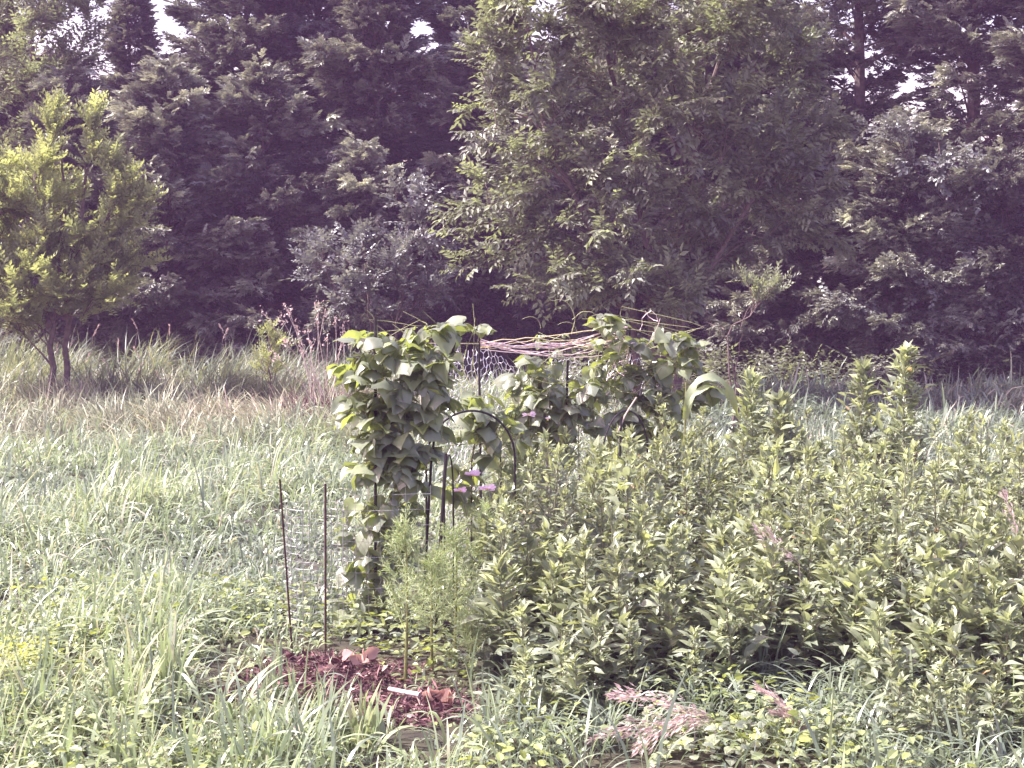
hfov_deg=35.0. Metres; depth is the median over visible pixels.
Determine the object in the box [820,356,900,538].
weed plant
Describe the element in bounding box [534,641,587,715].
weed plant
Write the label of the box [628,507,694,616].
weed plant
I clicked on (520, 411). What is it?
wire netting
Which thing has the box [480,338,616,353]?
twine
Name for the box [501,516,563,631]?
weed plant
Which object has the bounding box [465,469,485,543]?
flower
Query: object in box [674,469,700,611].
weed plant
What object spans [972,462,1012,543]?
weed plant
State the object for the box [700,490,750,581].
weed plant
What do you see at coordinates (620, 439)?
garden stake
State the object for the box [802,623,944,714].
grass clump
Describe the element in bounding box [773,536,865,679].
weed plant
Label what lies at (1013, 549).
weed plant
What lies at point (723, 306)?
cedar tree
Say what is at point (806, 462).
weed plant
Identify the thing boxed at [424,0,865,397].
broadleaf tree
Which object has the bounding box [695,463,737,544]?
weed plant
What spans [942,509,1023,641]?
weed plant
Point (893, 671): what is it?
weed plant
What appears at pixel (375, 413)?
garden stake
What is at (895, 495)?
weed plant
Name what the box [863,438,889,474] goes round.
weed plant
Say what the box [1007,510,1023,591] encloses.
weed plant
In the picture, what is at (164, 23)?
sky
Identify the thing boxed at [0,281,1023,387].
forest undergrowth
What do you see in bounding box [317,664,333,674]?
dead leaf
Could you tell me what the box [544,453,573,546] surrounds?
weed plant
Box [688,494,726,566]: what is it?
weed plant
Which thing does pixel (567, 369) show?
garden stake
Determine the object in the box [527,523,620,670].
weed plant
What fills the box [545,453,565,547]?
weed plant
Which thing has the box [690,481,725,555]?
weed plant
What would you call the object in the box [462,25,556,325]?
cedar tree
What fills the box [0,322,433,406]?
tall grass
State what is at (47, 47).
cedar tree
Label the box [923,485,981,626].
weed plant
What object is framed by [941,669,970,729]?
weed plant
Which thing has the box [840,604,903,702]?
weed plant
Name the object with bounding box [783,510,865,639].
weed plant
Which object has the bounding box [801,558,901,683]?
weed plant
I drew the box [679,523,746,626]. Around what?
weed plant
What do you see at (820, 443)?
weed plant
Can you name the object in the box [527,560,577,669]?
weed plant
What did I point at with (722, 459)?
weed plant
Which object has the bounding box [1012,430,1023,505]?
weed plant
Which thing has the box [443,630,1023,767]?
edge grass
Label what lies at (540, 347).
twine
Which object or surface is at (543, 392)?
bean plant
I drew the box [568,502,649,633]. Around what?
weed plant
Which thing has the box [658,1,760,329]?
cedar tree
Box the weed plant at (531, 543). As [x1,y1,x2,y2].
[479,525,578,646]
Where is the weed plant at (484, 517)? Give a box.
[449,511,529,632]
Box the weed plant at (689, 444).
[664,432,709,523]
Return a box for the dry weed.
[258,297,345,417]
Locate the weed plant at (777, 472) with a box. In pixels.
[693,433,809,585]
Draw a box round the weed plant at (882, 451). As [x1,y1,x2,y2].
[851,438,923,602]
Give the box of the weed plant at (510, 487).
[462,482,539,593]
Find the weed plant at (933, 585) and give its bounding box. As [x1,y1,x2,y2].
[896,570,976,703]
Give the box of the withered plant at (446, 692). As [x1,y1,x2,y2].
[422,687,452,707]
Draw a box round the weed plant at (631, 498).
[615,467,644,558]
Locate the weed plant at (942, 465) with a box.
[918,456,964,542]
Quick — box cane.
[617,397,636,432]
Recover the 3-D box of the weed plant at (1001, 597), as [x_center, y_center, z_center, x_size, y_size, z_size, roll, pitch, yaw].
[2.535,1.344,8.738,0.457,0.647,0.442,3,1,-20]
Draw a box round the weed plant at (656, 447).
[616,437,696,541]
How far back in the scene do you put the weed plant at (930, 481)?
9.54 m
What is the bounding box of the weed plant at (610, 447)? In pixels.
[581,444,613,500]
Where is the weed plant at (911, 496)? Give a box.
[887,482,924,587]
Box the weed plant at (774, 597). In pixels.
[732,537,810,673]
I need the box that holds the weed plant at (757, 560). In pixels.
[735,550,793,658]
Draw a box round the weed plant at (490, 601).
[457,549,553,678]
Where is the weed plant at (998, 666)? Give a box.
[970,658,1022,742]
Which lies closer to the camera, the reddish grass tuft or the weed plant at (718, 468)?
the weed plant at (718, 468)
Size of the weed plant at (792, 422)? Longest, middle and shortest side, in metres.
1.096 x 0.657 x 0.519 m
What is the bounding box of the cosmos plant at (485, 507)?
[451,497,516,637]
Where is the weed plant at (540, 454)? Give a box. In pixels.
[521,451,560,528]
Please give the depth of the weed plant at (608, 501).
10.90 m
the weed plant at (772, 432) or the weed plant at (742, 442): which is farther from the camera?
the weed plant at (772, 432)
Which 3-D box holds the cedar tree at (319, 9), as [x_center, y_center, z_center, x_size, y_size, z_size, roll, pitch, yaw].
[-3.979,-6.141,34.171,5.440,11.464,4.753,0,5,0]
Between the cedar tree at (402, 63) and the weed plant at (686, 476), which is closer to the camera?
the weed plant at (686, 476)
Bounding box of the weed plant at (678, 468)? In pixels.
[667,458,700,526]
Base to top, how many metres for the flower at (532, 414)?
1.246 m
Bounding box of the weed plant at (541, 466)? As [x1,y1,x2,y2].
[518,460,567,542]
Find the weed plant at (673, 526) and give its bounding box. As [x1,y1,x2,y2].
[632,518,713,662]
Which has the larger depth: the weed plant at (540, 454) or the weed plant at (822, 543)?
the weed plant at (540, 454)
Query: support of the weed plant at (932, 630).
on the ground at (412, 734)
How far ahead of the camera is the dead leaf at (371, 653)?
8.99 m
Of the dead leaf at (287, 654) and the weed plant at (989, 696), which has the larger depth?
the dead leaf at (287, 654)
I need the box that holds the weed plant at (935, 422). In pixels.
[931,416,952,489]
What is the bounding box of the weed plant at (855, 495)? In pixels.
[845,489,879,566]
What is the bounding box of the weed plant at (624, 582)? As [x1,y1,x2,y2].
[585,549,664,673]
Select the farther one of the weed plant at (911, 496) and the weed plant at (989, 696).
the weed plant at (911, 496)
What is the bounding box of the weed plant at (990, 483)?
[974,479,995,510]
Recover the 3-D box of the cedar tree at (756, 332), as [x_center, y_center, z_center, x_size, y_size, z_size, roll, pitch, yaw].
[5.375,-2.619,29.050,3.674,5.298,4.058,4,6,38]
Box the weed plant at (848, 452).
[807,445,867,549]
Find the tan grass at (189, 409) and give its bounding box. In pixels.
[0,351,497,453]
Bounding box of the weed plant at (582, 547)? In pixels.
[537,534,614,657]
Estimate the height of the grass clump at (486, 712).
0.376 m
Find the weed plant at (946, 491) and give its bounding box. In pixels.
[915,483,971,575]
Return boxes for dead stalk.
[877,426,927,516]
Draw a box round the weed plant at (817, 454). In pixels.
[773,437,847,579]
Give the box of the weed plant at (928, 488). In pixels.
[884,462,953,548]
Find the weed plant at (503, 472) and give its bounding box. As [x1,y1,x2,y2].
[463,453,534,565]
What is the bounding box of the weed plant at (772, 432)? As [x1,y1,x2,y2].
[743,421,793,505]
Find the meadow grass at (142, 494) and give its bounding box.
[0,352,1023,767]
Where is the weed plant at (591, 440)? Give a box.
[555,435,617,571]
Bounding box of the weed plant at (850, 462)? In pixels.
[813,457,861,575]
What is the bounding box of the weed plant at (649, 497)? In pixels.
[604,466,685,615]
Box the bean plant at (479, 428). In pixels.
[423,309,534,593]
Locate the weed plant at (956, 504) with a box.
[922,491,980,583]
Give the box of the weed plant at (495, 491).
[452,482,520,619]
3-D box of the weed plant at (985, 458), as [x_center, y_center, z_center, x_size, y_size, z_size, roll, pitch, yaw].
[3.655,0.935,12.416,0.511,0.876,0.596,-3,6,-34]
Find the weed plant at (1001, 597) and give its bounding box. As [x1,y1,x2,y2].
[959,581,1023,669]
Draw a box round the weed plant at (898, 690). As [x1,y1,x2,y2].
[874,670,919,753]
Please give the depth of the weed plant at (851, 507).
9.65 m
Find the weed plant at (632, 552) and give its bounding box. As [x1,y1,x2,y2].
[598,544,664,651]
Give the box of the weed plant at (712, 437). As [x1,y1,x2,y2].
[693,432,716,527]
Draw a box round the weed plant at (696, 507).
[672,477,706,574]
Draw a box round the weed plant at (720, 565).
[678,548,760,662]
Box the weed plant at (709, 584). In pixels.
[686,572,740,664]
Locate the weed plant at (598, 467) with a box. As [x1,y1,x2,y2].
[533,435,649,602]
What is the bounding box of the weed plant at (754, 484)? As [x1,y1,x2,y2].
[738,476,779,538]
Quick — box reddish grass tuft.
[244,383,414,423]
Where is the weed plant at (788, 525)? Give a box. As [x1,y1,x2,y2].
[774,488,818,582]
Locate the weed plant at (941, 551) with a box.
[900,531,977,633]
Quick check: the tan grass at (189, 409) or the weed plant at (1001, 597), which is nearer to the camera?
the weed plant at (1001, 597)
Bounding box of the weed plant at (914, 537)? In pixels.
[885,500,932,600]
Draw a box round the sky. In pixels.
[18,0,1023,277]
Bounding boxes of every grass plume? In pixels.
[587,711,716,754]
[605,682,717,753]
[631,713,694,761]
[748,514,801,648]
[752,681,811,748]
[767,707,813,747]
[999,486,1021,563]
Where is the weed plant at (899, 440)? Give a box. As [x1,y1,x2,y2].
[890,423,908,473]
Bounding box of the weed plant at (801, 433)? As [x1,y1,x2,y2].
[786,425,819,477]
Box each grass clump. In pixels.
[0,650,95,733]
[115,605,226,700]
[278,663,371,735]
[312,679,418,756]
[442,668,560,756]
[475,654,502,706]
[539,676,661,750]
[718,611,819,698]
[758,658,870,728]
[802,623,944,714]
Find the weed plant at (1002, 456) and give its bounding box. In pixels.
[993,450,1022,503]
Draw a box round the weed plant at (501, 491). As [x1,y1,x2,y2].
[448,485,539,655]
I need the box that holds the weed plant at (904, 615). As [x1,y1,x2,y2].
[867,573,930,675]
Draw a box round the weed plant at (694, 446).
[680,425,714,502]
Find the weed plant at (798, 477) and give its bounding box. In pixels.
[778,468,817,636]
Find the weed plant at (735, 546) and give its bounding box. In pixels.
[690,533,765,649]
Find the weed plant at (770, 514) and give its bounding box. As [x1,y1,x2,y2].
[745,499,819,657]
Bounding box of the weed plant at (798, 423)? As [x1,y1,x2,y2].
[783,420,813,470]
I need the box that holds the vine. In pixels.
[638,693,869,767]
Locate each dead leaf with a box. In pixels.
[279,648,299,665]
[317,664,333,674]
[326,647,352,666]
[349,647,378,665]
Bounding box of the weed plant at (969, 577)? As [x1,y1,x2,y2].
[917,560,990,678]
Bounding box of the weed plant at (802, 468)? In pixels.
[778,462,831,569]
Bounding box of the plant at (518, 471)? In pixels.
[486,452,539,544]
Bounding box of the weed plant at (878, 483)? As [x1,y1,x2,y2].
[863,476,892,552]
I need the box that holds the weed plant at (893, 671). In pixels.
[838,626,927,725]
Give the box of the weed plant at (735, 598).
[699,582,768,687]
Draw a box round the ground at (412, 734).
[0,338,1023,767]
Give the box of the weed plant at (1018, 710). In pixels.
[1002,648,1023,745]
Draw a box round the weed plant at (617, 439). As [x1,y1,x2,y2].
[597,424,654,549]
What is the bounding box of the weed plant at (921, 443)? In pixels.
[911,436,926,518]
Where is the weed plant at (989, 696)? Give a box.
[967,680,1020,757]
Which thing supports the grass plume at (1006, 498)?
on the ground at (412, 734)
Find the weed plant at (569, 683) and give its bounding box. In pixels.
[547,652,615,730]
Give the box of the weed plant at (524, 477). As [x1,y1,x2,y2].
[473,471,539,581]
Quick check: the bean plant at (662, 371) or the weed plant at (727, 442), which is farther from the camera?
the weed plant at (727, 442)
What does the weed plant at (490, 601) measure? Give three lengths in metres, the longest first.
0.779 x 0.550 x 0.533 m
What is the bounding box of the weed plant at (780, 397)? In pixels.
[737,387,825,509]
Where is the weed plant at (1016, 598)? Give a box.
[996,582,1023,684]
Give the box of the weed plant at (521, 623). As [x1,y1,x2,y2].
[473,598,549,704]
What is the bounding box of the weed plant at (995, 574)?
[937,556,1023,696]
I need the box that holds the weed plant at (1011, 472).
[998,464,1021,557]
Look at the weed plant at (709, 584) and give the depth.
8.88 m
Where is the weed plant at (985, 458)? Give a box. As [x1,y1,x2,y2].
[969,450,997,486]
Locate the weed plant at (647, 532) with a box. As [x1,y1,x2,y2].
[597,502,679,619]
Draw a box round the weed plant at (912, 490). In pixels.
[890,478,924,609]
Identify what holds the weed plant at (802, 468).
on the ground at (412, 734)
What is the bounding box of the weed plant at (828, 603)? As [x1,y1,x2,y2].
[779,548,859,666]
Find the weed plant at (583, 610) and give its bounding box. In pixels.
[537,584,619,699]
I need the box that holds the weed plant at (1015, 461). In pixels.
[991,434,1023,517]
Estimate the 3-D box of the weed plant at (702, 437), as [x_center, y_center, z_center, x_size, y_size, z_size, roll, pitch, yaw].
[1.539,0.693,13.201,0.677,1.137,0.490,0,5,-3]
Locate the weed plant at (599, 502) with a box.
[576,493,628,594]
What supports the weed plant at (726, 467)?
on the ground at (412, 734)
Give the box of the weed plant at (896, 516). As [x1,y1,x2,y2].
[852,507,925,641]
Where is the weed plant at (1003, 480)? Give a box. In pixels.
[990,474,1023,536]
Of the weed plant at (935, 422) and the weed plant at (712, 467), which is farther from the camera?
the weed plant at (935, 422)
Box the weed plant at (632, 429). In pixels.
[614,424,652,557]
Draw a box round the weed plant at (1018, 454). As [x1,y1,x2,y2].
[988,442,1023,590]
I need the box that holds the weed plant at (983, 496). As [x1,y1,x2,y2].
[962,492,1003,575]
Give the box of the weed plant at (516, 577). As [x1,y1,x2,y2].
[483,563,544,667]
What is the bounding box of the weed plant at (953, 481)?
[935,475,959,501]
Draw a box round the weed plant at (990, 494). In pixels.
[962,481,1013,583]
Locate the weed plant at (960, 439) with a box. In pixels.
[939,419,1005,516]
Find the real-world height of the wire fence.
0.950 m
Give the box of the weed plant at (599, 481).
[591,460,610,582]
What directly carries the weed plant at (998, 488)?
on the ground at (412, 734)
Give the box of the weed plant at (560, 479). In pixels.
[499,442,586,613]
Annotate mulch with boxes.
[213,642,491,727]
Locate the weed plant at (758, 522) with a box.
[745,505,821,618]
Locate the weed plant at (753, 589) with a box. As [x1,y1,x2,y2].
[723,575,815,678]
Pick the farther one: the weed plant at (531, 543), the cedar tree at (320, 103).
the cedar tree at (320, 103)
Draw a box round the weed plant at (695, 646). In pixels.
[664,626,715,710]
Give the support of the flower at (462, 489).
on the ground at (412, 734)
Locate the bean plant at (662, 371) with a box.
[569,305,725,487]
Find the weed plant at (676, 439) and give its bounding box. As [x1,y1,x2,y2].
[663,432,690,496]
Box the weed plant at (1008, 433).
[986,426,1023,480]
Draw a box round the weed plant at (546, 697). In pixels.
[530,680,570,724]
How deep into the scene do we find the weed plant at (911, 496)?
10.76 m
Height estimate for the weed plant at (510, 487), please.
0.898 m
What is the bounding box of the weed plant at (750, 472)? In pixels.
[725,460,786,544]
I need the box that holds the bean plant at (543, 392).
[493,350,614,534]
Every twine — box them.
[478,340,606,355]
[480,326,625,346]
[480,327,626,347]
[480,333,598,348]
[480,336,624,347]
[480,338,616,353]
[480,339,623,354]
[480,343,607,348]
[480,346,629,348]
[481,349,601,358]
[487,340,625,350]
[489,329,625,342]
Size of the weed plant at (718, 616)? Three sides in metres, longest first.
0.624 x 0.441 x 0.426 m
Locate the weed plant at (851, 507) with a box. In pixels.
[826,476,887,625]
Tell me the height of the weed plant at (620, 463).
1.353 m
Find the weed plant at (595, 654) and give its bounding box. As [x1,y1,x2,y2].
[548,609,631,710]
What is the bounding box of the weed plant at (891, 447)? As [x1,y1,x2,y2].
[869,423,921,526]
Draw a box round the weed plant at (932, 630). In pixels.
[907,616,960,704]
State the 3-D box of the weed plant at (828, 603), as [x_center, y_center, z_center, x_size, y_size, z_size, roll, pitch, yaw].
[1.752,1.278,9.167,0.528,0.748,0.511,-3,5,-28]
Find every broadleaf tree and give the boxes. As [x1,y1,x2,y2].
[0,0,125,335]
[0,83,172,397]
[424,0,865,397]
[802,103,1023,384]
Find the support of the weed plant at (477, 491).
on the ground at (412, 734)
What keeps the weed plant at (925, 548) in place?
on the ground at (412, 734)
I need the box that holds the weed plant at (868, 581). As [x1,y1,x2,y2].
[841,576,909,656]
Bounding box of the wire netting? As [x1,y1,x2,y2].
[439,346,657,557]
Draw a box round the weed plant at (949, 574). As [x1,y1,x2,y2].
[900,562,994,664]
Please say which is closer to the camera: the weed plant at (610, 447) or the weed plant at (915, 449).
the weed plant at (915, 449)
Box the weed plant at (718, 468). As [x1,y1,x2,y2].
[692,462,739,543]
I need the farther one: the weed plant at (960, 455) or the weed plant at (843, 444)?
the weed plant at (960, 455)
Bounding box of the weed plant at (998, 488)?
[990,484,1023,566]
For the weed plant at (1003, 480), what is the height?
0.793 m
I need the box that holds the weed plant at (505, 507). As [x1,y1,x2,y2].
[451,495,532,668]
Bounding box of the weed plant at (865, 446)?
[837,436,894,566]
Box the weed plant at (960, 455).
[946,450,975,489]
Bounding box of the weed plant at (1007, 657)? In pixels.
[976,604,1023,704]
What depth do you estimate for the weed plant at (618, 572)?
8.54 m
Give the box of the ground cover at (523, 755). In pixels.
[0,567,1023,767]
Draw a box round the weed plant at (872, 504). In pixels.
[833,487,907,599]
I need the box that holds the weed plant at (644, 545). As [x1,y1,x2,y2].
[593,508,662,590]
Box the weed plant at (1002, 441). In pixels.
[967,415,1023,508]
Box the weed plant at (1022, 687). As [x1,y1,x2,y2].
[1000,675,1023,739]
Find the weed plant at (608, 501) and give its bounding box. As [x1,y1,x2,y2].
[564,458,618,570]
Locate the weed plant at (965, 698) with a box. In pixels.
[922,676,994,762]
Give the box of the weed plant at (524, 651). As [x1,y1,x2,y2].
[494,643,557,728]
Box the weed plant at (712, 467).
[680,440,728,565]
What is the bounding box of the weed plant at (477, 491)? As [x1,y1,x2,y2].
[451,411,535,532]
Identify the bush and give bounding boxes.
[246,316,301,403]
[279,167,465,354]
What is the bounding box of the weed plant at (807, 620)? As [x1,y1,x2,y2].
[768,576,848,688]
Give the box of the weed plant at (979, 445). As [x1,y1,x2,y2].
[964,412,1008,512]
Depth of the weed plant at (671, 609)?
8.50 m
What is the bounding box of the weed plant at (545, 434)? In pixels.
[523,427,568,541]
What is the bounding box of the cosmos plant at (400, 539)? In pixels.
[370,504,440,683]
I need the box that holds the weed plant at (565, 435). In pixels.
[528,424,581,560]
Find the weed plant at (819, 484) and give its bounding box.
[797,478,826,542]
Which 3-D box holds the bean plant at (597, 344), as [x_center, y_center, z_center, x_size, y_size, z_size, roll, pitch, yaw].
[0.497,0.420,12.042,0.807,1.876,0.262,-1,5,-13]
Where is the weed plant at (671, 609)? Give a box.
[644,599,708,692]
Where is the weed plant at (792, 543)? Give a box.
[785,497,833,628]
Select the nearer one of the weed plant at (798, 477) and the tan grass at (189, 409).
the weed plant at (798, 477)
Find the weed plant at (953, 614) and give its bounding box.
[923,604,983,705]
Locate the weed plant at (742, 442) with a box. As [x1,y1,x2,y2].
[707,436,754,554]
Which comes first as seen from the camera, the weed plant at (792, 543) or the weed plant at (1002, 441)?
the weed plant at (792, 543)
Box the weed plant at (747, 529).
[733,518,785,623]
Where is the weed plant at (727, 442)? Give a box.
[720,433,734,494]
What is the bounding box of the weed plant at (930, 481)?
[908,459,958,620]
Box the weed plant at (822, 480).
[818,479,828,508]
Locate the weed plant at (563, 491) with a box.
[553,485,584,613]
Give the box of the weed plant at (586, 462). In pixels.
[568,456,602,568]
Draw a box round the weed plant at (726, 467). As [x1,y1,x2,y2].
[711,463,743,505]
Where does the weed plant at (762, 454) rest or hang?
on the ground at (412, 734)
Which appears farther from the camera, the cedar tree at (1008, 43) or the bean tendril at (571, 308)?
the cedar tree at (1008, 43)
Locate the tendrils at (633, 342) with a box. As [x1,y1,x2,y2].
[606,311,659,380]
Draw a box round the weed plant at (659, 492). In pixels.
[643,480,683,611]
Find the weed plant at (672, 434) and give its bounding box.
[628,418,701,525]
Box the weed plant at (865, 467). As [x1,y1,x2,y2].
[832,463,897,556]
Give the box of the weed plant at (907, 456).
[861,447,924,640]
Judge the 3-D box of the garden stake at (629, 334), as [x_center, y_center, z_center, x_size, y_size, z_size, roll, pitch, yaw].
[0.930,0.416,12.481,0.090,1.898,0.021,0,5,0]
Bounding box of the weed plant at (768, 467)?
[743,435,790,508]
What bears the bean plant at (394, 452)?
on the ground at (412, 734)
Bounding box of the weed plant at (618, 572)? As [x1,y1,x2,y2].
[559,538,664,698]
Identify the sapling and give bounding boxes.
[705,257,800,428]
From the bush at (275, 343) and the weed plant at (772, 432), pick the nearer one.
the weed plant at (772, 432)
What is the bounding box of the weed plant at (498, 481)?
[470,460,530,551]
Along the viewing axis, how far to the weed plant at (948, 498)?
10.45 m
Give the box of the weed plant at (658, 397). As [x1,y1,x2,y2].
[632,392,677,501]
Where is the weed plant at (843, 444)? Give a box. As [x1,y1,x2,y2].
[816,424,864,538]
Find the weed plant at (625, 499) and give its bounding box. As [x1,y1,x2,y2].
[604,496,649,590]
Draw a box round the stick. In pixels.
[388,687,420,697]
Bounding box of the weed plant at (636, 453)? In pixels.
[598,406,649,480]
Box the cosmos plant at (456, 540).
[428,513,486,654]
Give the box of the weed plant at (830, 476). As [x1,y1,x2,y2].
[814,466,863,599]
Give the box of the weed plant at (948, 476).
[941,471,956,483]
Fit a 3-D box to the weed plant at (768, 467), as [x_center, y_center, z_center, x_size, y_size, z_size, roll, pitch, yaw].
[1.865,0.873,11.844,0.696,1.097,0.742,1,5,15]
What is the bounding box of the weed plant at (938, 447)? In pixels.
[922,441,950,558]
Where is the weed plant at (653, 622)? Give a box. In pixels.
[601,571,694,690]
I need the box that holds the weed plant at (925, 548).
[887,531,981,675]
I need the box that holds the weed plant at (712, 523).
[674,514,730,610]
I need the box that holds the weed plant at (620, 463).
[567,425,693,593]
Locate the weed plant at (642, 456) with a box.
[615,413,653,491]
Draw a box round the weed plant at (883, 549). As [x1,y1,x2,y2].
[840,532,909,655]
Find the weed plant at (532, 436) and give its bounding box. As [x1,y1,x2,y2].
[508,433,574,535]
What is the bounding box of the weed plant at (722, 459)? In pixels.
[696,439,740,511]
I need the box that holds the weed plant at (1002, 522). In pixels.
[975,510,1017,591]
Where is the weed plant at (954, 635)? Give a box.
[923,619,1008,737]
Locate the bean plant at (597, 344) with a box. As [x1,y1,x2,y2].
[523,314,632,499]
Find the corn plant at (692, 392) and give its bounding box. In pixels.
[681,372,738,513]
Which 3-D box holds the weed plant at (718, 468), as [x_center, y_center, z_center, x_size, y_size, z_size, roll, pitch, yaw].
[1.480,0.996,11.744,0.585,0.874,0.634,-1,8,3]
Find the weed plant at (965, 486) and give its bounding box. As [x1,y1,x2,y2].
[950,479,982,555]
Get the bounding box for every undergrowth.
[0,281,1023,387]
[336,496,1023,709]
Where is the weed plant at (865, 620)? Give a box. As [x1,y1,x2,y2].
[849,602,919,676]
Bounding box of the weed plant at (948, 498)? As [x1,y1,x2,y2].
[931,489,970,567]
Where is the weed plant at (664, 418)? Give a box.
[632,403,680,516]
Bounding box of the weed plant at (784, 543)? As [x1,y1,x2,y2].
[738,524,831,644]
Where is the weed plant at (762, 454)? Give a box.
[720,431,796,538]
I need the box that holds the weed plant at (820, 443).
[809,438,837,496]
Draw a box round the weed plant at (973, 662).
[957,653,993,721]
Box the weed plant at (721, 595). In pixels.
[692,572,768,699]
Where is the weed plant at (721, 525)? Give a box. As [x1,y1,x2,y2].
[685,510,744,606]
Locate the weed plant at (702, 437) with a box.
[681,406,716,481]
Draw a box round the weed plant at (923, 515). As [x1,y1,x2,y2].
[875,479,948,599]
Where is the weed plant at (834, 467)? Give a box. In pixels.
[824,463,846,510]
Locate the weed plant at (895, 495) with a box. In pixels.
[862,470,915,576]
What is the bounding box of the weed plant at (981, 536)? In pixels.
[950,529,1014,650]
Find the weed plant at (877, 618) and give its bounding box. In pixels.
[843,596,918,715]
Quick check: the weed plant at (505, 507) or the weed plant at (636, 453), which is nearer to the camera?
the weed plant at (505, 507)
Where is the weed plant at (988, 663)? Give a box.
[969,655,1007,715]
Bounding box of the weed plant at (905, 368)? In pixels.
[862,341,947,518]
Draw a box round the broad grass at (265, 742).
[0,621,1023,767]
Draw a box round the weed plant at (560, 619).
[528,609,598,710]
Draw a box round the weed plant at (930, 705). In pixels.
[908,677,965,763]
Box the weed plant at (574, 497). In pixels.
[558,488,587,596]
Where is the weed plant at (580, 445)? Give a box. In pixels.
[568,424,598,525]
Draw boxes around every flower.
[454,487,480,588]
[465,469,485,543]
[479,484,495,545]
[522,411,535,581]
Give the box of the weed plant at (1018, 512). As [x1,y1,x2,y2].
[1001,504,1023,591]
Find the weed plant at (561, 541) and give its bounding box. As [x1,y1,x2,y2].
[525,533,584,653]
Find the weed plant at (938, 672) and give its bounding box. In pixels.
[919,655,994,738]
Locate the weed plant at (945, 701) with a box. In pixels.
[922,687,962,758]
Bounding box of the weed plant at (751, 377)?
[699,365,782,533]
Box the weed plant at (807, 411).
[803,405,819,467]
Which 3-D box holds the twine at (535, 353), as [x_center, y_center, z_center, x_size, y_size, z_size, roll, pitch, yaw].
[0.289,-0.277,11.903,1.440,0.152,0.006,-5,7,-43]
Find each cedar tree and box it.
[0,0,63,349]
[0,10,54,267]
[0,55,181,362]
[38,44,102,333]
[60,46,302,369]
[95,92,203,280]
[97,0,177,349]
[137,0,341,352]
[157,48,374,362]
[175,36,233,282]
[203,1,329,325]
[242,0,427,354]
[245,0,492,329]
[276,130,452,364]
[353,23,599,377]
[396,91,498,335]
[406,0,555,352]
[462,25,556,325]
[502,3,775,368]
[530,6,655,354]
[624,1,700,331]
[627,0,871,368]
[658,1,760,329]
[706,88,911,376]
[708,0,987,373]
[793,0,1023,366]
[802,104,1020,386]
[916,136,1023,378]
[941,0,1023,366]
[950,149,964,169]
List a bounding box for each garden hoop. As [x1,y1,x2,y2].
[425,410,515,610]
[444,454,454,639]
[471,433,501,579]
[601,410,647,491]
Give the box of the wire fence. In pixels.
[343,485,430,639]
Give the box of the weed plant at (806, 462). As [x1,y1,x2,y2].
[794,445,824,539]
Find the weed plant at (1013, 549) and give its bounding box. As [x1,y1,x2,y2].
[972,527,1023,632]
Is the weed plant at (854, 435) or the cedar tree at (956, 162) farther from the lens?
the cedar tree at (956, 162)
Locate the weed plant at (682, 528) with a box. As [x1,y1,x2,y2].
[668,521,717,619]
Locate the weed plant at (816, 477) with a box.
[785,451,825,512]
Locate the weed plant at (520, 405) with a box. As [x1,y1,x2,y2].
[479,389,538,531]
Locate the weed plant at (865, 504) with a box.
[837,474,891,568]
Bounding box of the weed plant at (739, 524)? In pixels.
[705,508,787,586]
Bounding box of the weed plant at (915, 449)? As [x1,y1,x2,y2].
[858,439,933,602]
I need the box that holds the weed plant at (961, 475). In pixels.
[944,467,991,561]
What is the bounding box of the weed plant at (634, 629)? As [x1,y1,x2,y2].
[600,618,656,712]
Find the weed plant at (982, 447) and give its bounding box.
[973,440,998,479]
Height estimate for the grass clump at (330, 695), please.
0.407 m
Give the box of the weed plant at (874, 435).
[870,433,884,471]
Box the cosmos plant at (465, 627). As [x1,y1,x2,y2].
[431,592,506,685]
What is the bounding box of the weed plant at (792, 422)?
[774,411,802,483]
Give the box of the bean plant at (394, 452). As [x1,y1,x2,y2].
[326,311,467,631]
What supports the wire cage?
on the ground at (412, 734)
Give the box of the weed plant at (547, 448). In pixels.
[513,439,579,596]
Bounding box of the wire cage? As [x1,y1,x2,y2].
[285,501,348,638]
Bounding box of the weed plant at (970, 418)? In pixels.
[927,406,996,477]
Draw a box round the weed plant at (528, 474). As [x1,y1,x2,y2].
[498,447,557,598]
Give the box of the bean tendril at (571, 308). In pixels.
[547,296,574,332]
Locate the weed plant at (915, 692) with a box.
[882,678,929,744]
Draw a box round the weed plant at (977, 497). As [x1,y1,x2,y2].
[972,481,1011,525]
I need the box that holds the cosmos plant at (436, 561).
[399,542,465,670]
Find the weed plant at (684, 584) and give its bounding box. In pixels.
[639,532,716,673]
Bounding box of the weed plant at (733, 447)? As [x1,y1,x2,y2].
[722,429,746,489]
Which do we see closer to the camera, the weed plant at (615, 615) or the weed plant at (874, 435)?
the weed plant at (615, 615)
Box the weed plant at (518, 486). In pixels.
[465,480,554,568]
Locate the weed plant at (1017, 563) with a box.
[1002,528,1023,603]
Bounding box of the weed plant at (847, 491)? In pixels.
[818,483,879,634]
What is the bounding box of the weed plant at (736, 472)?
[728,455,748,492]
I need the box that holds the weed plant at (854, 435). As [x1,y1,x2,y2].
[834,425,870,470]
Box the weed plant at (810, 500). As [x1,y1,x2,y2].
[786,493,831,652]
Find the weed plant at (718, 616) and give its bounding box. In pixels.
[687,573,748,665]
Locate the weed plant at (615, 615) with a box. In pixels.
[598,595,639,676]
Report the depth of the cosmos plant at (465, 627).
8.89 m
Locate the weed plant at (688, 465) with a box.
[649,447,704,599]
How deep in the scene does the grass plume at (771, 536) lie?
8.91 m
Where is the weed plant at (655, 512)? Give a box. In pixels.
[644,490,670,547]
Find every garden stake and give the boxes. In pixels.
[279,479,292,648]
[324,484,326,655]
[374,317,376,626]
[421,342,455,622]
[433,454,447,642]
[478,338,481,568]
[564,360,568,498]
[617,417,621,522]
[628,315,632,400]

